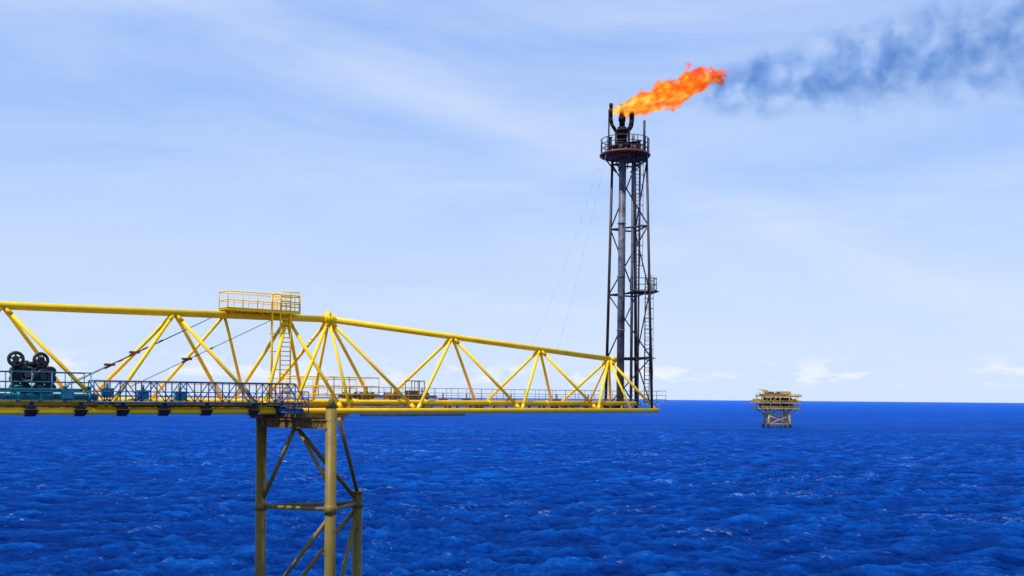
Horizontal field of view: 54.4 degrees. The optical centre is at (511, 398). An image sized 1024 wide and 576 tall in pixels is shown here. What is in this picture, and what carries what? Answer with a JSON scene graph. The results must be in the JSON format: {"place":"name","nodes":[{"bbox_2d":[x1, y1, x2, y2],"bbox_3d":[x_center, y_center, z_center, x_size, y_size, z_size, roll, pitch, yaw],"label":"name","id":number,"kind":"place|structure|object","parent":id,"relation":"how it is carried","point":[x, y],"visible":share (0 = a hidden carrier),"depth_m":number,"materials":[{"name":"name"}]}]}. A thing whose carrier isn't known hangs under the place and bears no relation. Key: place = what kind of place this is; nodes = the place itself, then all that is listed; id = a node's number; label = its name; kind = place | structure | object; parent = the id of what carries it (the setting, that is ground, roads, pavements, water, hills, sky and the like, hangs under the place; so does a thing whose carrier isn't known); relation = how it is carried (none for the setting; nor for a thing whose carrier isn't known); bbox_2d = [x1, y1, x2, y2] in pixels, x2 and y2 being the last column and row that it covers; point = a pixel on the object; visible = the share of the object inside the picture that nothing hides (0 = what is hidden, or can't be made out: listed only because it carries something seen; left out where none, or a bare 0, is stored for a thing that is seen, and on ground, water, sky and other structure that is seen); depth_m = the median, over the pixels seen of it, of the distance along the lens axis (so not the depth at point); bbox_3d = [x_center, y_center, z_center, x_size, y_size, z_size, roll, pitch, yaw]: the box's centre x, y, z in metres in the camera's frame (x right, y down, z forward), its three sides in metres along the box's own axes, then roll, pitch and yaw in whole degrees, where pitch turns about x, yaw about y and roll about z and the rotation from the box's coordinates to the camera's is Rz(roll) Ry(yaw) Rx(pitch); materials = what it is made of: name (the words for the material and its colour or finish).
{"place":"outdoors","nodes":[
{"label":"outdoors","id":0,"kind":"place"},
{"bbox_2d":[0,395,1023,575],"bbox_3d":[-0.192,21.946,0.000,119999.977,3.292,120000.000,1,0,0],"label":"sea water","id":1,"kind":"structure","parent":0,"point":[736,488],"depth_m":229.11,"materials":[{"name":"blue liquid"}]},
{"bbox_2d":[250,394,363,575],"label":"support jacket","id":2,"kind":"object","parent":1,"relation":"in","point":[329,419],"visible":0.98,"depth_m":72.36,"materials":[{"name":"brown metal"}]},
{"bbox_2d":[0,290,666,416],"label":"steel truss bridge","id":3,"kind":"structure","parent":2,"relation":"on","point":[391,403],"depth_m":72.79,"materials":[{"name":"yellow paint"}]},
{"bbox_2d":[7,351,56,392],"bbox_3d":[-28.711,-1.314,59.523,2.833,2.926,1.394,1,0,-39],"label":"handwheel valve cluster","id":4,"kind":"object","parent":3,"relation":"attached to","point":[37,364],"visible":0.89,"depth_m":59.33,"materials":[{"name":"black metal"}]},
{"bbox_2d":[0,371,185,402],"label":"teal pipe manifold","id":5,"kind":"object","parent":3,"relation":"on","point":[66,394],"visible":0.96,"depth_m":59.65,"materials":[{"name":"paint"}]},
{"bbox_2d":[60,318,270,387],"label":"stay wires","id":6,"kind":"object","parent":3,"relation":"attached to","point":[107,365],"visible":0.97,"depth_m":64.95,"materials":[{"name":"black metal"}]},
{"bbox_2d":[88,380,308,413],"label":"blue gangway","id":7,"kind":"object","parent":3,"relation":"on","point":[287,410],"visible":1,"depth_m":65.21,"materials":[{"name":"paint"}]},
{"bbox_2d":[555,103,658,407],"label":"flare stack tower","id":8,"kind":"structure","parent":3,"relation":"on","point":[623,152],"depth_m":94.95,"materials":[{"name":"grey metal"}]},
{"bbox_2d":[533,156,605,346],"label":"guy wires","id":9,"kind":"object","parent":8,"relation":"attached to","point":[568,255],"visible":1,"depth_m":91.46,"materials":[{"name":"metal"}]},
{"bbox_2d":[749,389,801,427],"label":"offshore platform","id":10,"kind":"structure","parent":1,"relation":"in","point":[766,399],"depth_m":800.77,"materials":[{"name":"yellow metal"}]},
{"bbox_2d":[0,0,1023,402],"label":"sky","id":11,"kind":"structure","parent":0,"point":[836,187],"materials":[{"name":"blue"}]}
]}

